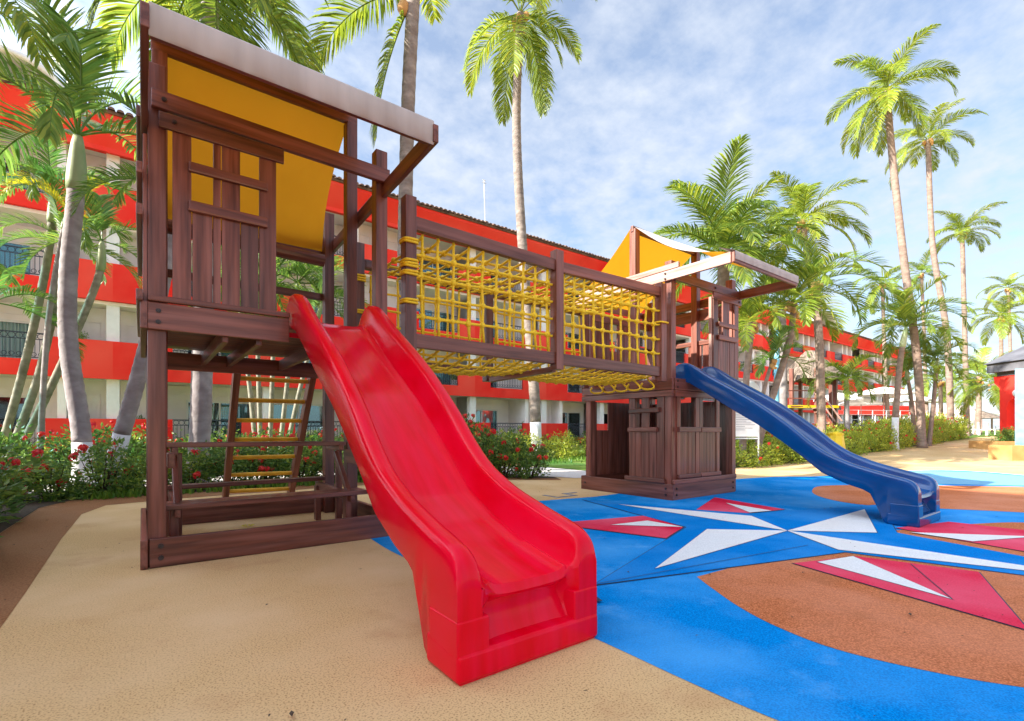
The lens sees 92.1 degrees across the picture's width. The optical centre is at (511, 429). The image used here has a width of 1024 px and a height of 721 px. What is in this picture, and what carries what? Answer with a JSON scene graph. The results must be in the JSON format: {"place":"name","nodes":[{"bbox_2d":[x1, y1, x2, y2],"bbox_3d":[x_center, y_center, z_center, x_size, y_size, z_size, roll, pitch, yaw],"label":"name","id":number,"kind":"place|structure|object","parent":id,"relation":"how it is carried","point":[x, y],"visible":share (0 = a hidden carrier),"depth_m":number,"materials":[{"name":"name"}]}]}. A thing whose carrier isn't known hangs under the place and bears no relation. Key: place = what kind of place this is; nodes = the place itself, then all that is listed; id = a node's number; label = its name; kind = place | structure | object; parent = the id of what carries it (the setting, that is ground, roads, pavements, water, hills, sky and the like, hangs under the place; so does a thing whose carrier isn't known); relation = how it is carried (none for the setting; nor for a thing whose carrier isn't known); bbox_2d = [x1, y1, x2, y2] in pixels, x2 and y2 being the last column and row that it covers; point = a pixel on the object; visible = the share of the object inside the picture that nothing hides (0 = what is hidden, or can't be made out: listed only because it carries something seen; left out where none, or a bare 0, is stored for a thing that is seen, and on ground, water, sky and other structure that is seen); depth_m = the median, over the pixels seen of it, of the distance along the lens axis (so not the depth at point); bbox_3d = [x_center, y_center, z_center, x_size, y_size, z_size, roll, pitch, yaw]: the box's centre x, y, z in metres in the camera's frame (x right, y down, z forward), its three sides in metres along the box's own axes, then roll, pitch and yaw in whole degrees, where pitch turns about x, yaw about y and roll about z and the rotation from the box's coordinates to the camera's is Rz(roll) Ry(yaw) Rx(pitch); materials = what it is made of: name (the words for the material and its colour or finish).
{"place":"outdoors","nodes":[
{"label":"outdoors","id":0,"kind":"place"},
{"bbox_2d":[27,467,585,492],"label":"paved path","id":1,"kind":"structure","parent":0,"point":[564,472],"depth_m":11.74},
{"bbox_2d":[0,0,108,132],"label":"palm tree","id":2,"kind":"object","parent":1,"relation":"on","point":[24,29],"visible":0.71,"depth_m":7.06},
{"bbox_2d":[0,0,139,483],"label":"palm tree","id":3,"kind":"object","parent":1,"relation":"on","point":[75,96],"visible":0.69,"depth_m":8.87,"materials":[{"name":"plant"}]},
{"bbox_2d":[22,431,990,482],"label":"lawn","id":4,"kind":"structure","parent":0,"point":[580,446],"depth_m":25.36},
{"bbox_2d":[0,418,48,483],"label":"shrub","id":5,"kind":"object","parent":4,"relation":"on","point":[26,450],"visible":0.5,"depth_m":9.51,"materials":[{"name":"green plant"}]},
{"bbox_2d":[0,263,86,361],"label":"areca palm","id":6,"kind":"object","parent":4,"relation":"on","point":[6,274],"visible":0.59,"depth_m":10.58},
{"bbox_2d":[0,171,109,464],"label":"areca palm","id":7,"kind":"object","parent":4,"relation":"on","point":[45,360],"visible":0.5,"depth_m":10.95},
{"bbox_2d":[0,100,136,453],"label":"areca palm","id":8,"kind":"object","parent":4,"relation":"on","point":[32,191],"visible":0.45,"depth_m":11.44,"materials":[{"name":"plant"}]},
{"bbox_2d":[25,422,113,480],"bbox_3d":[-9.075,0.474,10.216,1.601,1.299,1.476,0,0,23],"label":"shrub","id":9,"kind":"object","parent":4,"relation":"on","point":[55,457],"visible":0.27,"depth_m":10.08,"materials":[{"name":"green plant"}]},
{"bbox_2d":[0,155,142,457],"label":"areca palm","id":10,"kind":"object","parent":4,"relation":"on","point":[27,408],"visible":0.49,"depth_m":11.42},
{"bbox_2d":[14,162,136,454],"bbox_3d":[-9.717,-2.408,11.265,3.232,7.078,3.073,0,0,-37],"label":"areca palm","id":11,"kind":"object","parent":4,"relation":"on","point":[95,220],"visible":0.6,"depth_m":11.43,"materials":[{"name":"plant"}]},
{"bbox_2d":[96,420,171,475],"bbox_3d":[-8.150,0.459,10.730,1.640,1.334,1.519,0,0,-26],"label":"shrub","id":12,"kind":"object","parent":4,"relation":"on","point":[137,440],"visible":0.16,"depth_m":10.60,"materials":[{"name":"green plant"}]},
{"bbox_2d":[168,427,225,476],"bbox_3d":[-7.211,0.520,11.344,1.700,1.194,1.590,0,0,-37],"label":"shrub","id":13,"kind":"object","parent":4,"relation":"on","point":[212,438],"visible":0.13,"depth_m":11.29,"materials":[{"name":"green plant"}]},
{"bbox_2d":[190,250,280,441],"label":"areca palm","id":14,"kind":"object","parent":4,"relation":"on","point":[251,404],"visible":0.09,"depth_m":15.44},
{"bbox_2d":[214,426,275,471],"bbox_3d":[-6.438,0.483,12.171,1.540,1.281,1.640,0,0,29],"label":"shrub","id":15,"kind":"object","parent":4,"relation":"on","point":[261,434],"visible":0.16,"depth_m":12.10,"materials":[{"name":"green plant"}]},
{"bbox_2d":[221,245,315,434],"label":"areca palm","id":16,"kind":"object","parent":4,"relation":"on","point":[259,405],"visible":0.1,"depth_m":15.45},
{"bbox_2d":[221,253,321,448],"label":"areca palm","id":17,"kind":"object","parent":4,"relation":"on","point":[271,405],"visible":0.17,"depth_m":15.44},
{"bbox_2d":[240,260,343,448],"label":"areca palm","id":18,"kind":"object","parent":4,"relation":"on","point":[287,273],"visible":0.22,"depth_m":15.44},
{"bbox_2d":[273,428,321,468],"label":"shrub","id":19,"kind":"object","parent":4,"relation":"on","point":[310,437],"visible":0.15,"depth_m":12.86,"materials":[{"name":"green plant"}]},
{"bbox_2d":[276,255,369,433],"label":"areca palm","id":20,"kind":"object","parent":4,"relation":"on","point":[300,386],"visible":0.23,"depth_m":15.45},
{"bbox_2d":[462,0,597,455],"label":"palm tree","id":21,"kind":"object","parent":4,"relation":"on","point":[519,40],"visible":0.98,"depth_m":17.48,"materials":[{"name":"plant"}]},
{"bbox_2d":[540,434,579,458],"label":"shrub","id":22,"kind":"object","parent":4,"relation":"on","point":[560,452],"visible":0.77,"depth_m":17.33,"materials":[{"name":"green plant"}]},
{"bbox_2d":[545,429,582,456],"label":"shrub","id":23,"kind":"object","parent":4,"relation":"on","point":[567,435],"visible":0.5,"depth_m":18.62,"materials":[{"name":"green plant"}]},
{"bbox_2d":[845,265,916,418],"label":"palm tree","id":24,"kind":"object","parent":4,"relation":"on","point":[874,299],"visible":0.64,"depth_m":39.89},
{"bbox_2d":[895,244,954,414],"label":"palm tree","id":25,"kind":"object","parent":4,"relation":"on","point":[920,277],"visible":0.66,"depth_m":45.85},
{"bbox_2d":[0,430,1023,720],"bbox_3d":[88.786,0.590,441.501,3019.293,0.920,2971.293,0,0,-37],"label":"ground","id":26,"kind":"structure","parent":0,"point":[98,624],"depth_m":2.38,"materials":[{"name":"beige rubber"}]},
{"bbox_2d":[84,0,334,481],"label":"palm tree","id":27,"kind":"object","parent":26,"relation":"on","point":[213,13],"visible":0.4,"depth_m":9.82,"materials":[{"name":"plant"}]},
{"bbox_2d":[0,475,555,532],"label":"planting bed","id":28,"kind":"object","parent":26,"relation":"on","point":[27,509],"visible":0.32,"depth_m":6.62,"materials":[{"name":"soil"}]},
{"bbox_2d":[0,442,33,518],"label":"shrub","id":29,"kind":"object","parent":28,"relation":"on","point":[13,488],"visible":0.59,"depth_m":5.93,"materials":[{"name":"green plant"}]},
{"bbox_2d":[0,424,43,522],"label":"shrub","id":30,"kind":"object","parent":28,"relation":"on","point":[15,462],"visible":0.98,"depth_m":5.40,"materials":[{"name":"green plant"}]},
{"bbox_2d":[0,455,57,500],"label":"shrub","id":31,"kind":"object","parent":28,"relation":"on","point":[30,466],"visible":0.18,"depth_m":7.21,"materials":[{"name":"green plant"}]},
{"bbox_2d":[2,460,99,502],"bbox_3d":[-6.987,0.753,7.375,1.268,0.671,1.174,0,0,-23],"label":"shrub","id":32,"kind":"object","parent":28,"relation":"on","point":[52,479],"visible":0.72,"depth_m":7.33,"materials":[{"name":"green plant"}]},
{"bbox_2d":[49,436,145,499],"bbox_3d":[-6.545,0.591,7.929,1.140,1.035,1.237,0,0,3],"label":"shrub","id":33,"kind":"object","parent":28,"relation":"on","point":[105,479],"visible":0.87,"depth_m":7.76,"materials":[{"name":"green plant"}]},
{"bbox_2d":[68,88,171,487],"bbox_3d":[-5.853,-2.142,8.390,2.829,6.539,2.969,0,0,9],"label":"palm tree","id":34,"kind":"object","parent":28,"relation":"on","point":[129,408],"visible":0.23,"depth_m":8.48,"materials":[{"name":"plant"}]},
{"bbox_2d":[105,448,186,493],"bbox_3d":[-6.108,0.667,8.325,1.174,0.859,1.238,0,0,-37],"label":"shrub","id":35,"kind":"object","parent":28,"relation":"on","point":[134,468],"visible":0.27,"depth_m":8.10,"materials":[{"name":"green plant"}]},
{"bbox_2d":[168,448,223,488],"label":"shrub","id":36,"kind":"object","parent":28,"relation":"on","point":[201,462],"visible":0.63,"depth_m":8.64,"materials":[{"name":"green plant"}]},
{"bbox_2d":[193,439,265,481],"bbox_3d":[-5.130,0.618,9.035,1.165,0.926,1.142,0,0,14],"label":"shrub","id":37,"kind":"object","parent":28,"relation":"on","point":[218,460],"visible":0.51,"depth_m":8.91,"materials":[{"name":"green plant"}]},
{"bbox_2d":[235,446,290,483],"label":"shrub","id":38,"kind":"object","parent":28,"relation":"on","point":[261,464],"visible":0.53,"depth_m":9.17,"materials":[{"name":"green plant"}]},
{"bbox_2d":[268,433,321,482],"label":"shrub","id":39,"kind":"object","parent":28,"relation":"on","point":[304,466],"visible":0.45,"depth_m":9.48,"materials":[{"name":"green plant"}]},
{"bbox_2d":[301,446,361,478],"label":"shrub","id":40,"kind":"object","parent":28,"relation":"on","point":[317,458],"visible":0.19,"depth_m":9.68,"materials":[{"name":"green plant"}]},
{"bbox_2d":[303,0,449,331],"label":"palm tree","id":41,"kind":"object","parent":28,"relation":"on","point":[408,10],"visible":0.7,"depth_m":10.57,"materials":[{"name":"plant"}]},
{"bbox_2d":[466,419,508,475],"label":"shrub","id":42,"kind":"object","parent":28,"relation":"on","point":[493,432],"visible":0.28,"depth_m":10.71,"materials":[{"name":"green plant"}]},
{"bbox_2d":[481,426,527,477],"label":"shrub","id":43,"kind":"object","parent":28,"relation":"on","point":[505,451],"visible":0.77,"depth_m":10.63,"materials":[{"name":"green plant"}]},
{"bbox_2d":[507,435,555,478],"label":"shrub","id":44,"kind":"object","parent":28,"relation":"on","point":[537,458],"visible":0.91,"depth_m":10.60,"materials":[{"name":"green plant"}]},
{"bbox_2d":[0,478,560,626],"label":"brown border","id":45,"kind":"object","parent":26,"relation":"on","point":[24,559],"visible":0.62,"depth_m":4.75,"materials":[{"name":"rubber"}]},
{"bbox_2d":[136,0,438,569],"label":"play tower","id":46,"kind":"structure","parent":26,"relation":"on","point":[238,143],"depth_m":4.23,"materials":[{"name":"wood"}]},
{"bbox_2d":[0,76,713,453],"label":"hotel building","id":47,"kind":"structure","parent":26,"relation":"on","point":[110,332],"depth_m":21.92,"materials":[{"name":"red paint"}]},
{"bbox_2d":[0,319,32,378],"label":"door","id":48,"kind":"structure","parent":47,"relation":"in","point":[15,325],"depth_m":18.87,"materials":[{"name":"white paint"}]},
{"bbox_2d":[0,239,32,291],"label":"door","id":49,"kind":"structure","parent":47,"relation":"in","point":[9,257],"depth_m":18.88,"materials":[{"name":"white paint"}]},
{"bbox_2d":[0,43,63,88],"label":"roof hood","id":50,"kind":"object","parent":47,"relation":"attached to","point":[21,55],"visible":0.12,"depth_m":17.09,"materials":[{"name":"white paint"}]},
{"bbox_2d":[186,400,249,441],"bbox_3d":[-13.593,-0.210,22.924,2.600,2.220,0.270,0,0,-37],"label":"door","id":51,"kind":"structure","parent":47,"relation":"in","point":[243,411],"depth_m":23.17,"materials":[{"name":"white paint"}]},
{"bbox_2d":[273,403,321,432],"bbox_3d":[-10.841,-0.210,24.988,2.600,2.220,0.270,0,0,-37],"label":"door","id":52,"kind":"structure","parent":47,"relation":"in","point":[277,406],"depth_m":24.75,"materials":[{"name":"white paint"}]},
{"bbox_2d":[476,409,497,433],"bbox_3d":[-2.041,-0.210,31.588,2.600,2.220,0.270,0,0,-37],"label":"door","id":53,"kind":"structure","parent":47,"relation":"in","point":[486,415],"depth_m":32.01,"materials":[{"name":"white paint"}]},
{"bbox_2d":[562,411,580,437],"bbox_3d":[4.064,-0.210,36.048,2.600,2.220,0.080,0,0,-37],"label":"door","id":54,"kind":"structure","parent":47,"relation":"in","point":[570,418],"depth_m":36.41,"materials":[{"name":"white paint"}]},
{"bbox_2d":[39,435,767,501],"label":"grass","id":55,"kind":"structure","parent":26,"relation":"on","point":[113,493],"depth_m":8.16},
{"bbox_2d":[285,294,596,685],"bbox_3d":[-0.828,-0.071,3.496,0.822,2.242,3.132,0,0,-37],"label":"slide","id":56,"kind":"object","parent":26,"relation":"on","point":[503,569],"visible":1,"depth_m":2.69,"materials":[{"name":"red plastic"}]},
{"bbox_2d":[371,470,1023,720],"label":"blue surface","id":57,"kind":"object","parent":26,"relation":"on","point":[840,645],"visible":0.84,"depth_m":3.11,"materials":[{"name":"rubber"}]},
{"bbox_2d":[576,226,798,500],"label":"play tower","id":58,"kind":"structure","parent":57,"relation":"on","point":[669,445],"depth_m":8.00,"materials":[{"name":"wood"}]},
{"bbox_2d":[357,194,668,393],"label":"rope bridge","id":59,"kind":"structure","parent":58,"relation":"attached to","point":[555,357],"depth_m":6.07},
{"bbox_2d":[676,363,939,527],"bbox_3d":[3.700,0.013,6.717,0.812,2.074,3.132,0,0,-37],"label":"slide","id":60,"kind":"object","parent":57,"relation":"on","point":[903,497],"visible":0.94,"depth_m":6.12,"materials":[{"name":"blue plastic"}]},
{"bbox_2d":[653,134,828,400],"bbox_3d":[6.799,-3.667,16.052,5.749,9.452,5.963,0,0,-37],"label":"palm tree","id":61,"kind":"object","parent":26,"relation":"on","point":[728,227],"visible":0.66,"depth_m":15.12,"materials":[{"name":"plant"}]},
{"bbox_2d":[529,431,998,469],"bbox_3d":[35.600,0.595,39.200,86.000,0.870,5.800,0,0,-37],"label":"garden bed","id":62,"kind":"object","parent":26,"relation":"on","point":[578,465],"visible":0.1,"depth_m":15.05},
{"bbox_2d":[736,412,759,462],"bbox_3d":[6.709,0.125,14.200,0.840,1.850,0.052,0,0,0],"label":"sign board","id":63,"kind":"object","parent":62,"relation":"on","point":[746,427],"visible":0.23,"depth_m":14.19,"materials":[{"name":"white paint"}]},
{"bbox_2d":[736,443,762,468],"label":"shrub","id":64,"kind":"object","parent":62,"relation":"on","point":[744,459],"visible":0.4,"depth_m":13.53,"materials":[{"name":"green plant"}]},
{"bbox_2d":[700,275,813,464],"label":"palm tree","id":65,"kind":"object","parent":62,"relation":"on","point":[752,327],"visible":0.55,"depth_m":14.23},
{"bbox_2d":[736,441,779,467],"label":"shrub","id":66,"kind":"object","parent":62,"relation":"on","point":[761,464],"visible":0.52,"depth_m":14.07,"materials":[{"name":"green plant"}]},
{"bbox_2d":[747,439,791,465],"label":"shrub","id":67,"kind":"object","parent":62,"relation":"on","point":[778,458],"visible":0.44,"depth_m":14.56,"materials":[{"name":"green plant"}]},
{"bbox_2d":[738,324,812,456],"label":"palm tree","id":68,"kind":"object","parent":62,"relation":"on","point":[774,346],"visible":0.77,"depth_m":14.72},
{"bbox_2d":[730,267,835,406],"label":"palm tree","id":69,"kind":"object","parent":62,"relation":"on","point":[783,392],"visible":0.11,"depth_m":20.82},
{"bbox_2d":[763,437,806,463],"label":"shrub","id":70,"kind":"object","parent":62,"relation":"on","point":[796,456],"visible":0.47,"depth_m":15.05,"materials":[{"name":"green plant"}]},
{"bbox_2d":[738,257,861,457],"bbox_3d":[8.618,-2.170,14.874,3.326,6.554,4.075,0,0,10],"label":"palm tree","id":71,"kind":"object","parent":62,"relation":"on","point":[805,313],"visible":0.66,"depth_m":14.63,"materials":[{"name":"plant"}]},
{"bbox_2d":[743,170,872,427],"bbox_3d":[11.781,-4.888,20.102,4.627,11.622,4.890,0,0,-37],"label":"palm tree","id":72,"kind":"object","parent":62,"relation":"on","point":[795,193],"visible":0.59,"depth_m":19.68,"materials":[{"name":"plant"}]},
{"bbox_2d":[752,229,892,433],"bbox_3d":[11.860,-3.147,18.931,4.862,8.213,4.248,0,0,7],"label":"palm tree","id":73,"kind":"object","parent":62,"relation":"on","point":[817,261],"visible":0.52,"depth_m":18.89,"materials":[{"name":"plant"}]},
{"bbox_2d":[804,353,886,432],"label":"palm tree","id":74,"kind":"object","parent":62,"relation":"on","point":[859,385],"visible":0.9,"depth_m":20.90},
{"bbox_2d":[838,428,868,455],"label":"shrub","id":75,"kind":"object","parent":62,"relation":"on","point":[853,450],"visible":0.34,"depth_m":18.15,"materials":[{"name":"green plant"}]},
{"bbox_2d":[844,427,870,452],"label":"shrub","id":76,"kind":"object","parent":62,"relation":"on","point":[862,432],"visible":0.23,"depth_m":18.74,"materials":[{"name":"green plant"}]},
{"bbox_2d":[843,426,876,451],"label":"shrub","id":77,"kind":"object","parent":62,"relation":"on","point":[872,440],"visible":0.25,"depth_m":19.31,"materials":[{"name":"green plant"}]},
{"bbox_2d":[864,429,899,451],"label":"shrub","id":78,"kind":"object","parent":62,"relation":"on","point":[882,437],"visible":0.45,"depth_m":20.22,"materials":[{"name":"green plant"}]},
{"bbox_2d":[868,423,903,449],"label":"shrub","id":79,"kind":"object","parent":62,"relation":"on","point":[889,431],"visible":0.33,"depth_m":20.73,"materials":[{"name":"green plant"}]},
{"bbox_2d":[899,423,921,447],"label":"shrub","id":80,"kind":"object","parent":62,"relation":"on","point":[911,438],"visible":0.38,"depth_m":21.73,"materials":[{"name":"green plant"}]},
{"bbox_2d":[877,344,948,445],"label":"palm tree","id":81,"kind":"object","parent":62,"relation":"on","point":[906,376],"visible":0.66,"depth_m":22.93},
{"bbox_2d":[884,98,987,426],"bbox_3d":[23.678,-8.851,28.088,4.192,18.882,4.240,0,0,25],"label":"palm tree","id":82,"kind":"object","parent":62,"relation":"on","point":[926,145],"visible":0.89,"depth_m":27.88,"materials":[{"name":"plant"}]},
{"bbox_2d":[902,357,984,415],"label":"palm tree","id":83,"kind":"object","parent":62,"relation":"on","point":[941,395],"visible":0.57,"depth_m":30.78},
{"bbox_2d":[937,405,974,433],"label":"beach wall","id":84,"kind":"structure","parent":62,"relation":"on","point":[972,414],"depth_m":40.00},
{"bbox_2d":[925,201,1007,435],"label":"palm tree","id":85,"kind":"object","parent":62,"relation":"on","point":[964,235],"visible":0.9,"depth_m":32.88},
{"bbox_2d":[936,346,1014,434],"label":"palm tree","id":86,"kind":"object","parent":62,"relation":"on","point":[985,351],"visible":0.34,"depth_m":37.94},
{"bbox_2d":[773,350,850,427],"bbox_3d":[18.410,-2.050,30.431,4.788,5.800,9.256,0,0,23],"label":"playground structure","id":87,"kind":"object","parent":26,"relation":"on","point":[795,373],"visible":0.48,"depth_m":30.02,"materials":[{"name":"brown wood"}]},
{"bbox_2d":[827,432,845,448],"bbox_3d":[10.223,0.544,15.600,0.620,0.960,0.620,0,0,-37],"label":"litter bin","id":88,"kind":"object","parent":26,"relation":"on","point":[837,437],"visible":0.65,"depth_m":15.40,"materials":[{"name":"yellow plastic"}]},
{"bbox_2d":[824,23,960,447],"bbox_3d":[16.601,-8.307,22.011,4.752,18.308,5.035,0,0,-37],"label":"palm tree","id":89,"kind":"object","parent":26,"relation":"on","point":[886,98],"visible":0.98,"depth_m":21.88,"materials":[{"name":"plant"}]},
{"bbox_2d":[828,424,972,434],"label":"terrace wall","id":90,"kind":"structure","parent":26,"relation":"on","point":[863,428],"depth_m":33.70,"materials":[{"name":"paint"}]},
{"bbox_2d":[838,410,958,421],"bbox_3d":[27.449,-0.835,34.888,12.363,1.070,0.066,0,0,-14],"label":"terrace rail","id":91,"kind":"object","parent":90,"relation":"on","point":[858,414],"visible":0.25,"depth_m":34.27,"materials":[{"name":"metal"}]},
{"bbox_2d":[848,274,977,449],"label":"palm tree","id":92,"kind":"object","parent":26,"relation":"on","point":[903,309],"visible":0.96,"depth_m":20.82,"materials":[{"name":"plant"}]},
{"bbox_2d":[880,328,954,372],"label":"palm tree","id":93,"kind":"object","parent":26,"relation":"on","point":[928,348],"visible":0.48,"depth_m":22.65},
{"bbox_2d":[893,327,978,445],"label":"palm tree","id":94,"kind":"object","parent":26,"relation":"on","point":[943,341],"visible":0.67,"depth_m":22.91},
{"bbox_2d":[948,368,999,416],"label":"palm tree","id":95,"kind":"object","parent":26,"relation":"on","point":[994,398],"visible":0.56,"depth_m":27.43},
{"bbox_2d":[960,295,1023,356],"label":"palm tree","id":96,"kind":"object","parent":26,"relation":"on","point":[1001,320],"visible":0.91,"depth_m":43.89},
{"bbox_2d":[969,441,1014,449],"bbox_3d":[21.272,0.725,21.250,2.000,0.480,1.300,0,0,0],"label":"planter","id":97,"kind":"object","parent":26,"relation":"on","point":[979,444],"visible":0.36,"depth_m":21.12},
{"bbox_2d":[989,426,1014,440],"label":"shrub","id":98,"kind":"object","parent":97,"relation":"in","point":[1006,437],"visible":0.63,"depth_m":21.11,"materials":[{"name":"green plant"}]},
{"bbox_2d":[976,272,1023,352],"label":"palm tree","id":99,"kind":"object","parent":26,"relation":"on","point":[1008,291],"visible":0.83,"depth_m":54.00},
{"bbox_2d":[983,346,1023,437],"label":"kiosk","id":100,"kind":"object","parent":26,"relation":"on","point":[1004,367],"visible":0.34,"depth_m":23.38,"materials":[{"name":"red paint"}]},
{"bbox_2d":[988,445,1023,460],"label":"planter","id":101,"kind":"object","parent":26,"relation":"on","point":[1007,452],"visible":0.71,"depth_m":16.20,"materials":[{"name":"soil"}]},
{"bbox_2d":[1015,368,1023,444],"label":"pole","id":102,"kind":"object","parent":26,"relation":"on","point":[1019,406],"visible":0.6,"depth_m":16.96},
{"bbox_2d":[0,0,1023,429],"label":"sky","id":103,"kind":"structure","parent":0,"point":[658,88],"materials":[{"name":"blue"}]},
{"bbox_2d":[738,307,906,433],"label":"hotel building","id":104,"kind":"structure","parent":0,"point":[839,350],"depth_m":58.65,"materials":[{"name":"red paint"}]},
{"label":"terrace floor","id":105,"kind":"structure","parent":0,"visible":0},
{"bbox_2d":[838,397,884,421],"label":"parasol","id":106,"kind":"object","parent":105,"relation":"on","point":[865,402],"visible":0.62,"depth_m":40.23,"materials":[{"name":"fabric"}]},
{"bbox_2d":[838,406,914,422],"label":"terrace banner","id":107,"kind":"object","parent":105,"relation":"on","point":[854,409],"visible":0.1,"depth_m":46.81,"materials":[{"name":"white paint"}]},
{"bbox_2d":[853,387,914,417],"bbox_3d":[29.377,-1.875,39.000,3.821,3.050,3.821,0,0,-37],"label":"parasol","id":108,"kind":"object","parent":105,"relation":"on","point":[880,391],"visible":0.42,"depth_m":38.51,"materials":[{"name":"fabric"}]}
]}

